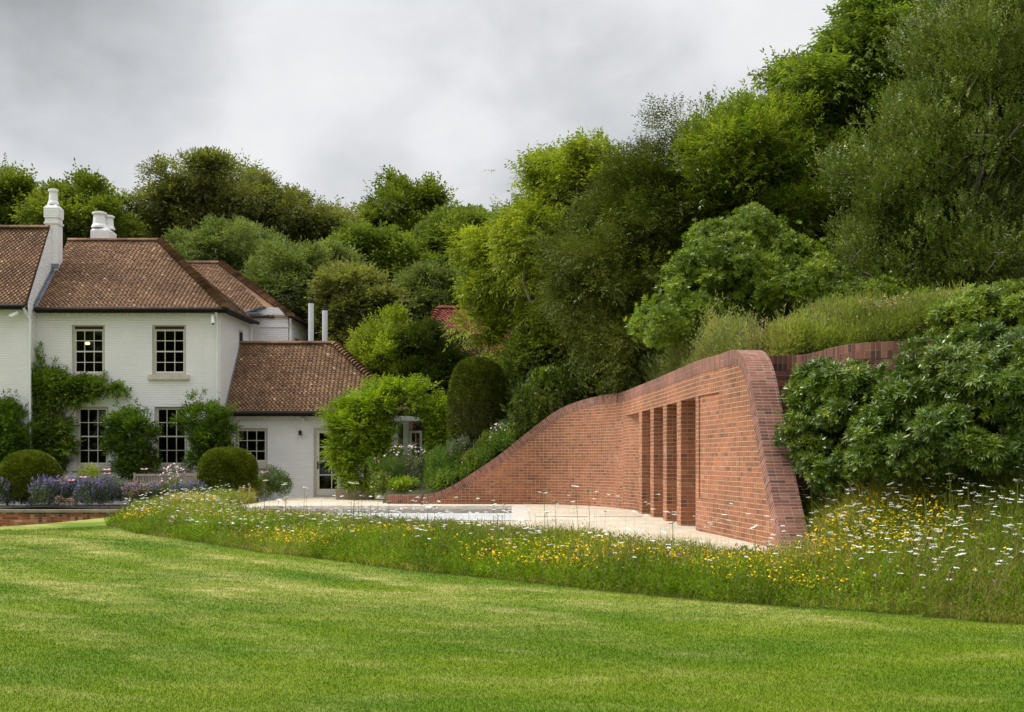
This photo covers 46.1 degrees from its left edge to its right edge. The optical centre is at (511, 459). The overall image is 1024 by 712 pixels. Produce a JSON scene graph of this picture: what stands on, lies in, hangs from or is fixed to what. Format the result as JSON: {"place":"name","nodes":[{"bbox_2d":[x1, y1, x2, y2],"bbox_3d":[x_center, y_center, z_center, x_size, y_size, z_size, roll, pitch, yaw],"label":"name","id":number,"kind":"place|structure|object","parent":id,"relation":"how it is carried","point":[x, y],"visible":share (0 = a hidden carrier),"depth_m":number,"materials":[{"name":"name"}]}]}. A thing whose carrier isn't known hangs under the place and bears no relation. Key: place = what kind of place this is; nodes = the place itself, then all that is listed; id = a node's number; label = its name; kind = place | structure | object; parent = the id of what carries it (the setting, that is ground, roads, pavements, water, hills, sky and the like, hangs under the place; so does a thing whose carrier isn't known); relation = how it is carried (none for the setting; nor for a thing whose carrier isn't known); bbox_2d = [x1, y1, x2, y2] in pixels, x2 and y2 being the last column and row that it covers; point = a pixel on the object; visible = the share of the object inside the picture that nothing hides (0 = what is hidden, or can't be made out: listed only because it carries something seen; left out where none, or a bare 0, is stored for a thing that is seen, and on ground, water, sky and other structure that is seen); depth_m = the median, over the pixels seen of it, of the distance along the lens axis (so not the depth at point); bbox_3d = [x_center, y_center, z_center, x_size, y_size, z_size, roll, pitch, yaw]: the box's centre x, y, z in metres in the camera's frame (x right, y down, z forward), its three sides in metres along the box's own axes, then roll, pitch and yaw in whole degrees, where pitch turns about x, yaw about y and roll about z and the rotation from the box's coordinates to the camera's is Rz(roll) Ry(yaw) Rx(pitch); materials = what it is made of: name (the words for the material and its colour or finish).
{"place":"outdoors","nodes":[
{"label":"outdoors","id":0,"kind":"place"},
{"bbox_2d":[384,439,429,461],"bbox_3d":[-3.035,-0.230,35.294,1.467,0.810,1.228,0,0,0],"label":"anemone","id":1,"kind":"object","parent":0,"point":[401,446],"visible":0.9,"depth_m":35.26,"materials":[{"name":"white plant"}]},
{"bbox_2d":[412,391,450,453],"bbox_3d":[-2.174,-0.402,36.516,1.838,3.412,1.521,0,0,30],"label":"wisteria","id":2,"kind":"object","parent":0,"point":[434,423],"visible":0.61,"depth_m":36.20,"materials":[{"name":"green plant"}]},
{"bbox_2d":[0,0,948,211],"label":"sky","id":3,"kind":"structure","parent":0,"point":[328,93],"materials":[{"name":"grey"}]},
{"bbox_2d":[240,497,782,558],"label":"terrace","id":4,"kind":"structure","parent":0,"point":[635,519],"depth_m":24.25,"materials":[{"name":"stone"}]},
{"bbox_2d":[270,469,293,498],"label":"perennial","id":5,"kind":"object","parent":4,"relation":"on","point":[286,479],"visible":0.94,"depth_m":36.24,"materials":[{"name":"green plant"}]},
{"bbox_2d":[166,505,530,523],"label":"swimming pool","id":6,"kind":"structure","parent":4,"relation":"in","point":[461,512],"depth_m":31.04,"materials":[{"name":"stone"}]},
{"bbox_2d":[336,488,374,499],"bbox_3d":[-4.772,1.035,36.700,1.106,0.330,0.600,0,0,0],"label":"trough planter","id":7,"kind":"object","parent":4,"relation":"on","point":[343,493],"visible":0.64,"depth_m":36.40,"materials":[{"name":"beige stone"}]},
{"bbox_2d":[366,452,390,474],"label":"perennial","id":8,"kind":"object","parent":4,"relation":"on","point":[371,463],"visible":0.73,"depth_m":35.28,"materials":[{"name":"green plant"}]},
{"bbox_2d":[386,409,423,474],"bbox_3d":[-3.571,-0.173,36.985,2.344,2.747,0.370,0,0,0],"label":"pergola","id":9,"kind":"object","parent":4,"relation":"on","point":[404,414],"visible":0.03,"depth_m":36.80,"materials":[{"name":"grey wood"}]},
{"bbox_2d":[312,372,443,499],"bbox_3d":[-4.055,-0.608,36.557,4.114,4.226,2.511,0,0,0],"label":"wisteria","id":10,"kind":"object","parent":9,"relation":"attached to","point":[361,429],"visible":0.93,"depth_m":36.20,"materials":[{"name":"green plant"}]},
{"bbox_2d":[391,416,422,462],"bbox_3d":[-3.473,-0.090,38.700,1.246,2.580,1.800,0,0,0],"label":"garden room","id":11,"kind":"object","parent":4,"relation":"on","point":[407,435],"visible":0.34,"depth_m":38.40,"materials":[{"name":"white wood"}]},
{"bbox_2d":[409,431,421,455],"bbox_3d":[-3.048,0.113,38.125,0.395,2.074,0.050,0,0,0],"label":"door","id":12,"kind":"structure","parent":11,"relation":"in","point":[410,432],"depth_m":38.10,"materials":[{"name":"white wood"}]},
{"bbox_2d":[0,334,1023,711],"bbox_3d":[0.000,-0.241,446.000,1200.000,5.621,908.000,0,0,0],"label":"lawn","id":13,"kind":"structure","parent":0,"point":[192,630],"depth_m":10.61,"materials":[{"name":"green plant"}]},
{"bbox_2d":[0,153,30,175],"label":"tree","id":14,"kind":"object","parent":13,"relation":"on","point":[3,167],"visible":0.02,"depth_m":84.96,"materials":[{"name":"green plant"}]},
{"bbox_2d":[0,164,43,224],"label":"oak tree","id":15,"kind":"object","parent":13,"relation":"on","point":[12,183],"visible":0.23,"depth_m":59.65,"materials":[{"name":"green plant"}]},
{"bbox_2d":[0,509,130,526],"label":"garden wall","id":16,"kind":"structure","parent":13,"relation":"on","point":[13,517],"depth_m":33.75,"materials":[{"name":"brick"}]},
{"bbox_2d":[0,505,130,508],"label":"flower bed","id":17,"kind":"object","parent":13,"relation":"on","point":[60,507],"visible":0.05,"depth_m":36.19,"materials":[{"name":"soil"}]},
{"bbox_2d":[0,477,11,505],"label":"catmint","id":18,"kind":"object","parent":17,"relation":"on","point":[2,496],"visible":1,"depth_m":34.54,"materials":[{"name":"purple plant"}]},
{"bbox_2d":[0,476,24,506],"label":"catmint","id":19,"kind":"object","parent":17,"relation":"on","point":[13,499],"visible":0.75,"depth_m":34.79,"materials":[{"name":"purple plant"}]},
{"bbox_2d":[0,388,40,504],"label":"hornbeam","id":20,"kind":"object","parent":17,"relation":"on","point":[15,436],"visible":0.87,"depth_m":37.46,"materials":[{"name":"green plant"}]},
{"bbox_2d":[17,497,35,506],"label":"catmint","id":21,"kind":"object","parent":17,"relation":"on","point":[25,500],"visible":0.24,"depth_m":35.20,"materials":[{"name":"green plant"}]},
{"bbox_2d":[0,449,63,497],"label":"clipped dome","id":22,"kind":"structure","parent":17,"relation":"on","point":[21,468],"depth_m":34.92,"materials":[{"name":"plant"}]},
{"bbox_2d":[27,473,58,505],"bbox_3d":[-13.492,0.857,34.597,0.902,0.963,0.755,0,0,0],"label":"catmint","id":23,"kind":"object","parent":17,"relation":"on","point":[36,487],"visible":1,"depth_m":34.49,"materials":[{"name":"purple plant"}]},
{"bbox_2d":[43,474,73,506],"bbox_3d":[-13.189,0.889,34.933,0.868,0.936,0.819,0,0,23],"label":"catmint","id":24,"kind":"object","parent":17,"relation":"on","point":[62,488],"visible":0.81,"depth_m":34.85,"materials":[{"name":"purple plant"}]},
{"bbox_2d":[59,473,85,506],"bbox_3d":[-12.897,0.885,35.275,0.994,0.995,0.859,0,0,0],"label":"catmint","id":25,"kind":"object","parent":17,"relation":"on","point":[73,485],"visible":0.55,"depth_m":35.17,"materials":[{"name":"purple plant"}]},
{"bbox_2d":[74,474,102,507],"bbox_3d":[-12.175,0.889,34.627,0.921,0.971,0.807,0,0,0],"label":"catmint","id":26,"kind":"object","parent":17,"relation":"on","point":[87,493],"visible":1,"depth_m":34.48,"materials":[{"name":"purple plant"}]},
{"bbox_2d":[76,462,100,487],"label":"perennial","id":27,"kind":"object","parent":17,"relation":"on","point":[85,471],"visible":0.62,"depth_m":35.33,"materials":[{"name":"green plant"}]},
{"bbox_2d":[89,475,119,506],"bbox_3d":[-11.831,0.885,34.960,0.846,0.986,0.868,0,0,39],"label":"catmint","id":28,"kind":"object","parent":17,"relation":"on","point":[108,493],"visible":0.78,"depth_m":34.83,"materials":[{"name":"purple plant"}]},
{"bbox_2d":[107,481,129,501],"bbox_3d":[-11.532,0.930,35.307,0.920,0.630,0.774,0,0,0],"label":"catmint","id":29,"kind":"object","parent":17,"relation":"on","point":[120,497],"visible":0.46,"depth_m":35.15,"materials":[{"name":"purple plant"}]},
{"bbox_2d":[96,387,163,504],"bbox_3d":[-12.009,-0.312,37.748,2.285,3.940,1.378,0,0,0],"label":"hornbeam","id":30,"kind":"object","parent":17,"relation":"on","point":[125,424],"visible":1,"depth_m":37.48,"materials":[{"name":"green plant"}]},
{"bbox_2d":[121,480,149,500],"bbox_3d":[-10.834,0.888,34.623,0.766,0.608,0.738,0,0,31],"label":"catmint","id":31,"kind":"object","parent":17,"relation":"on","point":[134,486],"visible":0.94,"depth_m":34.47,"materials":[{"name":"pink plant"}]},
{"bbox_2d":[142,481,162,500],"bbox_3d":[-10.495,0.920,34.963,0.768,0.634,0.710,0,0,-25],"label":"catmint","id":32,"kind":"object","parent":17,"relation":"on","point":[156,490],"visible":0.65,"depth_m":34.81,"materials":[{"name":"green plant"}]},
{"bbox_2d":[133,473,196,502],"bbox_3d":[-10.619,0.857,37.165,1.960,0.920,0.590,0,0,0],"label":"garden bench","id":33,"kind":"object","parent":17,"relation":"on","point":[153,475],"visible":0.25,"depth_m":36.89,"materials":[{"name":"grey wood"}]},
{"bbox_2d":[161,477,189,495],"bbox_3d":[-9.895,0.917,35.282,1.169,0.815,0.961,0,0,0],"label":"anemone","id":34,"kind":"object","parent":17,"relation":"on","point":[171,483],"visible":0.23,"depth_m":35.16,"materials":[{"name":"green plant"}]},
{"bbox_2d":[168,481,193,496],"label":"catmint","id":35,"kind":"object","parent":17,"relation":"on","point":[180,487],"visible":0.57,"depth_m":34.47,"materials":[{"name":"purple plant"}]},
{"bbox_2d":[187,480,207,494],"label":"catmint","id":36,"kind":"object","parent":17,"relation":"on","point":[195,485],"visible":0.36,"depth_m":34.81,"materials":[{"name":"purple plant"}]},
{"bbox_2d":[166,387,242,472],"bbox_3d":[-9.508,-0.324,37.725,2.502,3.968,1.386,0,0,0],"label":"hornbeam","id":37,"kind":"object","parent":17,"relation":"on","point":[213,428],"visible":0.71,"depth_m":37.58,"materials":[{"name":"green plant"}]},
{"bbox_2d":[7,157,153,248],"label":"oak tree","id":38,"kind":"object","parent":13,"relation":"on","point":[78,205],"visible":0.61,"depth_m":58.09,"materials":[{"name":"green plant"}]},
{"bbox_2d":[92,473,128,491],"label":"perennial","id":39,"kind":"object","parent":13,"relation":"on","point":[117,480],"visible":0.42,"depth_m":35.35,"materials":[{"name":"green plant"}]},
{"bbox_2d":[160,463,184,482],"bbox_3d":[-10.028,0.454,35.597,0.703,0.781,0.662,0,0,43],"label":"anemone","id":40,"kind":"object","parent":13,"relation":"on","point":[176,467],"visible":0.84,"depth_m":35.59,"materials":[{"name":"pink plant"}]},
{"bbox_2d":[0,189,408,504],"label":"country house","id":41,"kind":"structure","parent":13,"relation":"on","point":[160,327],"depth_m":39.20,"materials":[{"name":"white paint"}]},
{"bbox_2d":[27,341,132,504],"bbox_3d":[-13.973,-1.054,38.389,3.735,5.526,1.158,0,0,0],"label":"wall creeper","id":42,"kind":"object","parent":41,"relation":"attached to","point":[54,389],"depth_m":38.23,"materials":[{"name":"green plant"}]},
{"bbox_2d":[70,325,108,379],"bbox_3d":[-13.581,-3.449,38.625,1.298,1.751,0.230,0,0,0],"label":"window","id":43,"kind":"structure","parent":41,"relation":"in","point":[76,328],"depth_m":38.67,"materials":[{"name":"wood"}]},
{"bbox_2d":[71,407,110,470],"bbox_3d":[-13.460,-0.676,38.625,1.284,2.066,0.230,0,0,0],"label":"window","id":44,"kind":"structure","parent":41,"relation":"in","point":[73,468],"depth_m":38.67,"materials":[{"name":"wood"}]},
{"bbox_2d":[147,325,189,379],"bbox_3d":[-10.994,-3.449,38.625,1.327,1.751,0.230,0,0,0],"label":"window","id":45,"kind":"structure","parent":41,"relation":"in","point":[157,375],"depth_m":38.67,"materials":[{"name":"wood"}]},
{"bbox_2d":[150,407,190,470],"bbox_3d":[-10.937,-0.676,38.625,1.298,2.066,0.230,0,0,0],"label":"window","id":46,"kind":"structure","parent":41,"relation":"in","point":[157,409],"depth_m":38.69,"materials":[{"name":"wood"}]},
{"bbox_2d":[236,428,270,467],"bbox_3d":[-8.486,-0.382,39.225,1.300,1.311,0.230,0,0,0],"label":"window","id":47,"kind":"structure","parent":41,"relation":"in","point":[261,463],"depth_m":39.27,"materials":[{"name":"wood"}]},
{"bbox_2d":[314,428,340,496],"bbox_3d":[-5.996,0.074,39.264,0.929,2.253,0.131,0,0,0],"label":"garden door","id":48,"kind":"structure","parent":41,"relation":"in","point":[318,492],"depth_m":39.27,"materials":[{"name":"wood"}]},
{"bbox_2d":[120,145,318,245],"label":"beech tree","id":49,"kind":"object","parent":13,"relation":"on","point":[206,183],"visible":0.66,"depth_m":61.03,"materials":[{"name":"green plant"}]},
{"bbox_2d":[196,446,259,501],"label":"clipped dome","id":50,"kind":"structure","parent":13,"relation":"on","point":[229,467],"depth_m":35.16,"materials":[{"name":"plant"}]},
{"bbox_2d":[161,213,298,272],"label":"slope tree","id":51,"kind":"object","parent":13,"relation":"on","point":[233,245],"visible":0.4,"depth_m":51.20,"materials":[{"name":"green plant"}]},
{"bbox_2d":[258,471,273,500],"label":"perennial","id":52,"kind":"object","parent":13,"relation":"on","point":[260,481],"visible":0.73,"depth_m":36.20,"materials":[{"name":"green plant"}]},
{"bbox_2d":[260,464,284,492],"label":"perennial","id":53,"kind":"object","parent":13,"relation":"on","point":[271,469],"visible":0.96,"depth_m":36.19,"materials":[{"name":"green plant"}]},
{"bbox_2d":[236,236,377,339],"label":"slope tree","id":54,"kind":"object","parent":13,"relation":"on","point":[280,273],"visible":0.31,"depth_m":47.65,"materials":[{"name":"green plant"}]},
{"bbox_2d":[260,190,374,247],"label":"beech tree","id":55,"kind":"object","parent":13,"relation":"on","point":[326,215],"visible":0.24,"depth_m":63.76,"materials":[{"name":"green plant"}]},
{"bbox_2d":[295,254,422,351],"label":"slope tree","id":56,"kind":"object","parent":13,"relation":"on","point":[348,294],"visible":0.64,"depth_m":44.64,"materials":[{"name":"green plant"}]},
{"bbox_2d":[344,299,416,384],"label":"pointed shrub","id":57,"kind":"object","parent":13,"relation":"on","point":[372,348],"visible":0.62,"depth_m":41.08,"materials":[{"name":"green plant"}]},
{"bbox_2d":[367,470,393,495],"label":"perennial","id":58,"kind":"object","parent":13,"relation":"on","point":[380,481],"visible":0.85,"depth_m":34.47,"materials":[{"name":"green plant"}]},
{"bbox_2d":[326,218,452,430],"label":"slope tree","id":59,"kind":"object","parent":13,"relation":"on","point":[395,251],"visible":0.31,"depth_m":55.15,"materials":[{"name":"green plant"}]},
{"bbox_2d":[378,453,407,477],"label":"perennial","id":60,"kind":"object","parent":13,"relation":"on","point":[392,466],"visible":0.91,"depth_m":34.91,"materials":[{"name":"green plant"}]},
{"bbox_2d":[340,164,462,443],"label":"oak tree","id":61,"kind":"object","parent":13,"relation":"on","point":[400,200],"visible":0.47,"depth_m":69.34,"materials":[{"name":"green plant"}]},
{"bbox_2d":[385,474,420,490],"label":"perennial","id":62,"kind":"object","parent":13,"relation":"on","point":[398,483],"visible":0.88,"depth_m":34.02,"materials":[{"name":"green plant"}]},
{"bbox_2d":[400,456,427,479],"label":"perennial","id":63,"kind":"object","parent":13,"relation":"on","point":[419,467],"visible":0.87,"depth_m":34.72,"materials":[{"name":"green plant"}]},
{"bbox_2d":[392,312,465,427],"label":"upright shrub","id":64,"kind":"object","parent":13,"relation":"on","point":[427,341],"visible":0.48,"depth_m":40.36,"materials":[{"name":"green plant"}]},
{"bbox_2d":[391,258,471,327],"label":"slope tree","id":65,"kind":"object","parent":13,"relation":"on","point":[431,284],"visible":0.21,"depth_m":51.36,"materials":[{"name":"green plant"}]},
{"bbox_2d":[424,441,457,472],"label":"perennial","id":66,"kind":"object","parent":13,"relation":"on","point":[439,448],"visible":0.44,"depth_m":34.41,"materials":[{"name":"green plant"}]},
{"bbox_2d":[402,329,500,445],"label":"leafy shrub","id":67,"kind":"object","parent":13,"relation":"on","point":[468,354],"visible":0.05,"depth_m":41.74,"materials":[{"name":"green plant"}]},
{"bbox_2d":[414,202,502,267],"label":"slope tree","id":68,"kind":"object","parent":13,"relation":"on","point":[443,221],"visible":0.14,"depth_m":56.98,"materials":[{"name":"green plant"}]},
{"bbox_2d":[442,432,478,457],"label":"perennial","id":69,"kind":"object","parent":13,"relation":"on","point":[460,442],"visible":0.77,"depth_m":34.22,"materials":[{"name":"green plant"}]},
{"bbox_2d":[413,306,514,442],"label":"outbuilding","id":70,"kind":"structure","parent":13,"relation":"on","point":[442,312],"depth_m":46.36,"materials":[{"name":"brick"}]},
{"bbox_2d":[445,356,507,457],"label":"clipped yew column","id":71,"kind":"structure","parent":13,"relation":"on","point":[477,388],"depth_m":34.54,"materials":[{"name":"plant"}]},
{"bbox_2d":[460,447,492,464],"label":"perennial","id":72,"kind":"object","parent":13,"relation":"on","point":[466,456],"visible":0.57,"depth_m":33.59,"materials":[{"name":"green plant"}]},
{"bbox_2d":[476,429,500,453],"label":"perennial","id":73,"kind":"object","parent":13,"relation":"on","point":[485,435],"visible":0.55,"depth_m":33.78,"materials":[{"name":"green plant"}]},
{"bbox_2d":[488,417,516,454],"bbox_3d":[-0.223,-0.688,33.863,0.997,1.083,0.998,0,0,0],"label":"anemone","id":74,"kind":"object","parent":13,"relation":"on","point":[491,427],"visible":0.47,"depth_m":33.84,"materials":[{"name":"white plant"}]},
{"bbox_2d":[421,393,591,491],"bbox_3d":[0.662,-0.915,36.630,7.159,3.627,7.342,0,0,0],"label":"ground ivy","id":75,"kind":"object","parent":13,"relation":"on","point":[436,479],"visible":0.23,"depth_m":33.40,"materials":[{"name":"green plant"}]},
{"bbox_2d":[495,322,565,422],"bbox_3d":[0.457,-2.129,35.757,2.572,3.904,2.714,0,0,0],"label":"leafy shrub","id":76,"kind":"object","parent":13,"relation":"on","point":[514,363],"visible":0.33,"depth_m":35.30,"materials":[{"name":"green plant"}]},
{"bbox_2d":[438,126,632,381],"bbox_3d":[1.256,-5.272,36.083,7.106,8.700,6.326,0,0,0],"label":"chestnut tree","id":77,"kind":"object","parent":13,"relation":"on","point":[499,280],"visible":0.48,"depth_m":34.98,"materials":[{"name":"green plant"}]},
{"bbox_2d":[509,364,580,419],"bbox_3d":[1.159,-1.694,34.037,2.219,2.006,2.080,0,0,34],"label":"rounded shrub","id":78,"kind":"object","parent":13,"relation":"on","point":[545,374],"visible":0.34,"depth_m":33.38,"materials":[{"name":"green plant"}]},
{"bbox_2d":[101,463,1023,623],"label":"meadow grass","id":79,"kind":"structure","parent":13,"relation":"on","point":[596,587],"depth_m":14.97,"materials":[{"name":"green plant"}]},
{"bbox_2d":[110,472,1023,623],"bbox_3d":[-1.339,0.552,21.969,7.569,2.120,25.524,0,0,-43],"label":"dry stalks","id":80,"kind":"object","parent":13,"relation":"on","point":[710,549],"visible":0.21,"depth_m":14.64,"materials":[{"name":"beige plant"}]},
{"bbox_2d":[115,475,1022,602],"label":"yellow flowers","id":81,"kind":"object","parent":13,"relation":"on","point":[824,541],"visible":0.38,"depth_m":15.03,"materials":[{"name":"yellow plant"}]},
{"bbox_2d":[124,458,1023,599],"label":"umbels","id":82,"kind":"object","parent":13,"relation":"on","point":[664,532],"visible":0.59,"depth_m":15.35,"materials":[{"name":"white plant"}]},
{"bbox_2d":[388,350,808,548],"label":"curved brick wall","id":83,"kind":"structure","parent":13,"relation":"on","point":[695,440],"depth_m":23.34,"materials":[{"name":"brick"}]},
{"bbox_2d":[539,340,658,397],"bbox_3d":[2.920,-2.409,32.068,3.114,2.707,6.772,0,0,-31],"label":"dark shrub","id":84,"kind":"object","parent":13,"relation":"on","point":[566,371],"visible":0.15,"depth_m":31.16,"materials":[{"name":"green plant"}]},
{"bbox_2d":[519,91,738,401],"bbox_3d":[3.205,-5.395,30.822,6.186,8.141,6.348,0,0,0],"label":"yew tree","id":85,"kind":"object","parent":13,"relation":"on","point":[611,256],"visible":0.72,"depth_m":29.71,"materials":[{"name":"green plant"}]},
{"bbox_2d":[623,201,803,353],"bbox_3d":[4.382,-1.575,25.711,4.149,7.919,4.042,0,0,0],"label":"rhododendron bush","id":86,"kind":"object","parent":13,"relation":"on","point":[725,256],"visible":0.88,"depth_m":24.70,"materials":[{"name":"green plant"}]},
{"bbox_2d":[643,290,851,381],"bbox_3d":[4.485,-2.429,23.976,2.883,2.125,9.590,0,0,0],"label":"scrub","id":87,"kind":"object","parent":13,"relation":"on","point":[681,354],"visible":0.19,"depth_m":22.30,"materials":[{"name":"green plant"}]},
{"bbox_2d":[499,258,1023,438],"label":"woodland undergrowth","id":88,"kind":"object","parent":13,"relation":"on","point":[555,401],"visible":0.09,"depth_m":32.80,"materials":[{"name":"green plant"}]},
{"bbox_2d":[657,79,878,241],"bbox_3d":[6.259,-5.476,29.938,5.534,7.438,5.254,0,0,-24],"label":"laurel tree","id":89,"kind":"object","parent":13,"relation":"on","point":[759,155],"visible":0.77,"depth_m":28.67,"materials":[{"name":"green plant"}]},
{"bbox_2d":[772,354,885,501],"bbox_3d":[4.497,-0.211,16.642,1.787,2.729,2.012,0,0,-12],"label":"rhododendron bush","id":90,"kind":"object","parent":13,"relation":"on","point":[826,394],"visible":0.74,"depth_m":16.27,"materials":[{"name":"green plant"}]},
{"bbox_2d":[747,0,938,156],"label":"chestnut tree","id":91,"kind":"object","parent":13,"relation":"on","point":[841,66],"visible":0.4,"depth_m":29.78,"materials":[{"name":"green plant"}]},
{"bbox_2d":[729,279,968,355],"bbox_3d":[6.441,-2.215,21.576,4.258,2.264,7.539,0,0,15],"label":"rough grass","id":92,"kind":"structure","parent":13,"relation":"on","point":[890,324],"depth_m":18.75,"materials":[{"name":"green plant"}]},
{"bbox_2d":[769,341,931,503],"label":"retaining wall","id":93,"kind":"structure","parent":13,"relation":"on","point":[872,352],"depth_m":16.72,"materials":[{"name":"red brick"}]},
{"bbox_2d":[750,219,966,318],"bbox_3d":[7.122,-3.422,25.063,4.619,3.154,3.561,0,0,0],"label":"rhododendron bush","id":94,"kind":"object","parent":13,"relation":"on","point":[819,273],"visible":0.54,"depth_m":24.01,"materials":[{"name":"green plant"}]},
{"bbox_2d":[781,121,1017,315],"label":"yew undergrowth","id":95,"kind":"object","parent":13,"relation":"on","point":[820,235],"visible":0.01,"depth_m":29.88,"materials":[{"name":"green plant"}]},
{"bbox_2d":[778,464,1023,623],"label":"bank grass","id":96,"kind":"structure","parent":13,"relation":"on","point":[876,605],"depth_m":13.82,"materials":[{"name":"green plant"}]},
{"bbox_2d":[802,0,1023,294],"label":"evergreen oak","id":97,"kind":"object","parent":13,"relation":"on","point":[953,122],"visible":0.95,"depth_m":24.75,"materials":[{"name":"green plant"}]},
{"bbox_2d":[842,314,1023,488],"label":"rhododendron bush","id":98,"kind":"object","parent":13,"relation":"on","point":[957,401],"visible":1,"depth_m":14.55,"materials":[{"name":"green plant"}]},
{"bbox_2d":[922,278,1023,340],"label":"rhododendron bush","id":99,"kind":"object","parent":13,"relation":"on","point":[963,309],"visible":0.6,"depth_m":17.02,"materials":[{"name":"green plant"}]},
{"bbox_2d":[125,478,1021,587],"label":"mauve flowers","id":100,"kind":"object","parent":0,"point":[577,528],"visible":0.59,"depth_m":16.15,"materials":[{"name":"purple plant"}]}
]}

